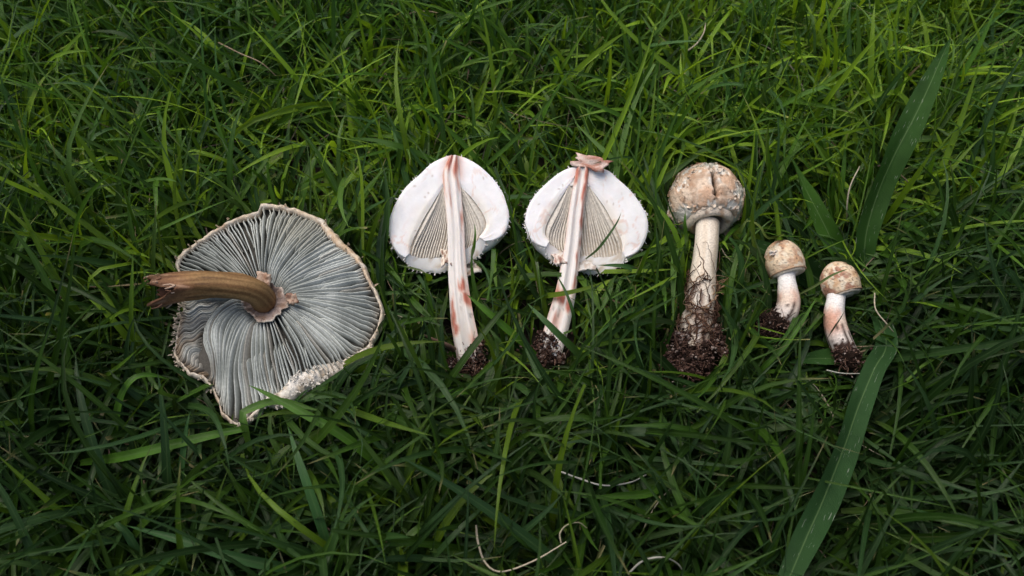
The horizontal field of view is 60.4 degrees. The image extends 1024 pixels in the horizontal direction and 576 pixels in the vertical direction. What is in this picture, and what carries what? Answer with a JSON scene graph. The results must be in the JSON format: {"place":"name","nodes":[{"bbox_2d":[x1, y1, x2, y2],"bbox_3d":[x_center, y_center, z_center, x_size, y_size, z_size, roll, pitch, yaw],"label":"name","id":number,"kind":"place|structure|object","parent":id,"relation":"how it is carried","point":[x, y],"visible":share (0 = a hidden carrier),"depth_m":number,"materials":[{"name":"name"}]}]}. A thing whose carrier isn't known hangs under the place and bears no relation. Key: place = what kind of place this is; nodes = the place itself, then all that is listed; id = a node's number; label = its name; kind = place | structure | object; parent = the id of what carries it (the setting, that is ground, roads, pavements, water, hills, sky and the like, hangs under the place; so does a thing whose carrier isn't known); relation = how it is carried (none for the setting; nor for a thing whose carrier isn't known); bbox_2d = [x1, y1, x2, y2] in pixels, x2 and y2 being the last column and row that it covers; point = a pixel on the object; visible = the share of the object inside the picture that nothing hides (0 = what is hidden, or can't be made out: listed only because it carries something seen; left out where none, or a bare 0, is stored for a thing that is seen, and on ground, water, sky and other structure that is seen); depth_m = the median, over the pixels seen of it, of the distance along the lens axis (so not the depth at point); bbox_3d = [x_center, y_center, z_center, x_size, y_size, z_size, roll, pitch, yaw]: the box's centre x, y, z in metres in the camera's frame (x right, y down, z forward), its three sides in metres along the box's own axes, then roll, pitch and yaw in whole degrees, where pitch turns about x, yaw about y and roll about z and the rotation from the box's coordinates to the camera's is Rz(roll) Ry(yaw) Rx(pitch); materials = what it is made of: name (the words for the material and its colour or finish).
{"place":"outdoors","nodes":[
{"label":"outdoors","id":0,"kind":"place"},
{"bbox_2d":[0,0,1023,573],"bbox_3d":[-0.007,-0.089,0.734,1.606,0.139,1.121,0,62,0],"label":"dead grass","id":1,"kind":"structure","parent":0,"point":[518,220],"depth_m":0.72,"materials":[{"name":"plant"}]},
{"bbox_2d":[0,0,1023,575],"bbox_3d":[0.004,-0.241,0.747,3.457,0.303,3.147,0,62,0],"label":"grass","id":2,"kind":"structure","parent":0,"point":[946,278],"depth_m":0.65,"materials":[{"name":"green plant"}]},
{"bbox_2d":[89,299,140,352],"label":"grass blade","id":3,"kind":"object","parent":2,"relation":"on","point":[121,330],"depth_m":0.63,"materials":[{"name":"green plant"}]},
{"bbox_2d":[110,515,148,566],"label":"grass blade","id":4,"kind":"object","parent":2,"relation":"on","point":[130,539],"depth_m":0.56,"materials":[{"name":"green plant"}]},
{"bbox_2d":[110,372,168,453],"bbox_3d":[-0.266,0.091,0.614,0.013,0.062,0.071,37,68,18],"label":"grass blade","id":5,"kind":"object","parent":2,"relation":"on","point":[124,388],"depth_m":0.60,"materials":[{"name":"green plant"}]},
{"bbox_2d":[80,426,244,465],"bbox_3d":[-0.236,0.109,0.592,0.119,0.028,0.012,-7,62,-4],"label":"grass blade","id":6,"kind":"object","parent":2,"relation":"on","point":[140,452],"depth_m":0.58,"materials":[{"name":"green plant"}]},
{"bbox_2d":[177,411,190,481],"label":"grass blade","id":7,"kind":"object","parent":2,"relation":"on","point":[183,454],"depth_m":0.58,"materials":[{"name":"green plant"}]},
{"bbox_2d":[125,525,362,574],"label":"grass blade","id":8,"kind":"object","parent":2,"relation":"on","point":[250,561],"depth_m":0.55,"materials":[{"name":"green plant"}]},
{"bbox_2d":[218,42,275,75],"bbox_3d":[-0.229,-0.197,0.752,0.062,0.013,0.004,29,66,15],"label":"dry straw","id":9,"kind":"object","parent":2,"relation":"on","point":[246,56],"visible":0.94,"depth_m":0.75,"materials":[{"name":"beige plant"}]},
{"bbox_2d":[143,203,385,426],"bbox_3d":[-0.180,0.011,0.645,0.153,0.079,0.163,-38,68,-18],"label":"mushroom","id":10,"kind":"object","parent":2,"relation":"on","point":[282,301],"visible":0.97,"depth_m":0.64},
{"bbox_2d":[239,398,316,459],"bbox_3d":[-0.165,0.099,0.612,0.065,0.059,0.025,-31,66,-15],"label":"grass blade","id":11,"kind":"object","parent":2,"relation":"on","point":[252,407],"depth_m":0.59,"materials":[{"name":"green plant"}]},
{"bbox_2d":[288,428,334,558],"bbox_3d":[-0.128,0.142,0.578,0.009,0.061,0.097,-16,63,-8],"label":"grass blade","id":12,"kind":"object","parent":2,"relation":"on","point":[316,512],"depth_m":0.56,"materials":[{"name":"green plant"}]},
{"bbox_2d":[249,385,377,466],"bbox_3d":[-0.125,0.101,0.603,0.118,0.056,0.007,26,65,13],"label":"grass blade","id":13,"kind":"object","parent":2,"relation":"on","point":[342,435],"depth_m":0.58,"materials":[{"name":"green plant"}]},
{"bbox_2d":[424,334,455,351],"bbox_3d":[-0.054,0.040,0.647,0.026,0.016,0.009,0,62,0],"label":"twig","id":14,"kind":"object","parent":2,"relation":"on","point":[451,348],"visible":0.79,"depth_m":0.64,"materials":[{"name":"brown wood"}]},
{"bbox_2d":[417,387,475,400],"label":"grass blade","id":15,"kind":"object","parent":2,"relation":"on","point":[440,395],"depth_m":0.61,"materials":[{"name":"green plant"}]},
{"bbox_2d":[388,154,510,376],"bbox_3d":[-0.032,-0.016,0.670,0.096,0.068,0.166,-24,65,-12],"label":"mushroom","id":16,"kind":"object","parent":2,"relation":"on","point":[439,236],"visible":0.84,"depth_m":0.68,"materials":[{"name":"plant"}]},
{"bbox_2d":[472,226,475,253],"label":"grass blade","id":17,"kind":"object","parent":2,"relation":"on","point":[474,246],"depth_m":0.64,"materials":[{"name":"green plant"}]},
{"bbox_2d":[468,295,536,354],"bbox_3d":[-0.009,0.029,0.641,0.060,0.036,0.006,28,65,14],"label":"grass blade","id":18,"kind":"object","parent":2,"relation":"on","point":[504,326],"depth_m":0.63,"materials":[{"name":"green plant"}]},
{"bbox_2d":[475,525,566,571],"bbox_3d":[0.003,0.164,0.543,0.058,0.007,0.025,9,62,5],"label":"dry straw","id":19,"kind":"object","parent":2,"relation":"on","point":[484,561],"visible":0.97,"depth_m":0.54,"materials":[{"name":"beige plant"}]},
{"bbox_2d":[527,303,587,366],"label":"grass blade","id":20,"kind":"object","parent":2,"relation":"on","point":[564,339],"depth_m":0.62,"materials":[{"name":"green plant"}]},
{"bbox_2d":[556,274,581,341],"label":"grass blade","id":21,"kind":"object","parent":2,"relation":"on","point":[572,313],"depth_m":0.62,"materials":[{"name":"green plant"}]},
{"bbox_2d":[559,522,586,542],"bbox_3d":[0.037,0.151,0.551,0.021,0.009,0.008,-29,66,-15],"label":"dry straw","id":22,"kind":"object","parent":2,"relation":"on","point":[565,526],"visible":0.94,"depth_m":0.55,"materials":[{"name":"beige plant"}]},
{"bbox_2d":[516,152,649,366],"bbox_3d":[0.041,-0.016,0.667,0.095,0.068,0.167,23,64,12],"label":"mushroom","id":23,"kind":"object","parent":2,"relation":"on","point":[569,223],"visible":0.97,"depth_m":0.68,"materials":[{"name":"plant"}]},
{"bbox_2d":[585,214,620,258],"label":"grass blade","id":24,"kind":"object","parent":23,"relation":"on","point":[603,241],"depth_m":0.64,"materials":[{"name":"green plant"}]},
{"bbox_2d":[561,471,646,485],"bbox_3d":[0.058,0.124,0.573,0.061,0.011,0.012,3,62,1],"label":"dry straw","id":25,"kind":"object","parent":2,"relation":"on","point":[602,484],"visible":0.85,"depth_m":0.57,"materials":[{"name":"beige plant"}]},
{"bbox_2d":[585,484,663,498],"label":"grass blade","id":26,"kind":"object","parent":2,"relation":"on","point":[647,493],"depth_m":0.57,"materials":[{"name":"green plant"}]},
{"bbox_2d":[600,240,694,279],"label":"grass blade","id":27,"kind":"object","parent":2,"relation":"on","point":[628,267],"depth_m":0.66,"materials":[{"name":"green plant"}]},
{"bbox_2d":[628,556,681,574],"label":"dry straw","id":28,"kind":"object","parent":2,"relation":"on","point":[635,566],"visible":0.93,"depth_m":0.55,"materials":[{"name":"beige plant"}]},
{"bbox_2d":[683,213,687,249],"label":"grass blade","id":29,"kind":"object","parent":2,"relation":"on","point":[685,232],"depth_m":0.67,"materials":[{"name":"green plant"}]},
{"bbox_2d":[648,162,745,386],"bbox_3d":[0.147,-0.010,0.675,0.069,0.060,0.199,9,62,5],"label":"mushroom","id":30,"kind":"object","parent":2,"relation":"on","point":[708,199],"visible":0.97,"depth_m":0.67,"materials":[{"name":"plant"}]},
{"bbox_2d":[688,23,705,50],"bbox_3d":[0.162,-0.217,0.760,0.006,0.008,0.033,29,66,14],"label":"dry straw","id":31,"kind":"object","parent":2,"relation":"on","point":[689,49],"visible":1,"depth_m":0.76,"materials":[{"name":"beige plant"}]},
{"bbox_2d":[732,219,747,239],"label":"grass blade","id":32,"kind":"object","parent":2,"relation":"on","point":[739,230],"depth_m":0.68,"materials":[{"name":"green plant"}]},
{"bbox_2d":[744,220,783,238],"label":"grass blade","id":33,"kind":"object","parent":2,"relation":"on","point":[762,230],"depth_m":0.66,"materials":[{"name":"green plant"}]},
{"bbox_2d":[751,240,805,343],"bbox_3d":[0.199,0.003,0.658,0.037,0.037,0.092,13,63,7],"label":"mushroom","id":34,"kind":"object","parent":2,"relation":"on","point":[785,265],"visible":0.92,"depth_m":0.66,"materials":[{"name":"plant"}]},
{"bbox_2d":[760,299,815,371],"bbox_3d":[0.200,0.041,0.643,0.008,0.041,0.070,40,69,19],"label":"grass blade","id":35,"kind":"object","parent":2,"relation":"on","point":[773,357],"depth_m":0.63,"materials":[{"name":"green plant"}]},
{"bbox_2d":[799,268,848,293],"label":"grass blade","id":36,"kind":"object","parent":2,"relation":"on","point":[819,283],"depth_m":0.65,"materials":[{"name":"green plant"}]},
{"bbox_2d":[824,312,843,343],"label":"grass blade","id":37,"kind":"object","parent":2,"relation":"on","point":[833,328],"depth_m":0.63,"materials":[{"name":"green plant"}]},
{"bbox_2d":[826,370,859,373],"bbox_3d":[0.248,0.060,0.632,0.045,0.011,0.007,0,62,0],"label":"dry straw","id":38,"kind":"object","parent":2,"relation":"on","point":[842,373],"visible":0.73,"depth_m":0.63,"materials":[{"name":"beige plant"}]},
{"bbox_2d":[820,261,872,381],"bbox_3d":[0.247,0.024,0.651,0.032,0.030,0.096,4,62,2],"label":"mushroom","id":39,"kind":"object","parent":2,"relation":"on","point":[838,289],"visible":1,"depth_m":0.65,"materials":[{"name":"plant"}]},
{"bbox_2d":[745,39,950,575],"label":"broadleaf grass plant","id":40,"kind":"object","parent":2,"relation":"on","point":[816,520],"visible":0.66,"depth_m":0.65,"materials":[{"name":"green plant"}]},
{"bbox_2d":[846,166,859,226],"bbox_3d":[0.266,-0.072,0.695,0.010,0.037,0.034,4,62,2],"label":"dry straw","id":41,"kind":"object","parent":2,"relation":"on","point":[848,195],"visible":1,"depth_m":0.69,"materials":[{"name":"beige plant"}]},
{"bbox_2d":[833,90,921,174],"bbox_3d":[0.296,-0.130,0.724,0.083,0.040,0.064,0,62,0],"label":"grass blade","id":42,"kind":"object","parent":2,"relation":"on","point":[879,94],"depth_m":0.72,"materials":[{"name":"green plant"}]},
{"bbox_2d":[874,293,897,336],"bbox_3d":[0.269,0.022,0.639,0.012,0.016,0.038,-23,64,-12],"label":"dry straw","id":43,"kind":"object","parent":2,"relation":"on","point":[879,314],"visible":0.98,"depth_m":0.63,"materials":[{"name":"beige plant"}]}
]}

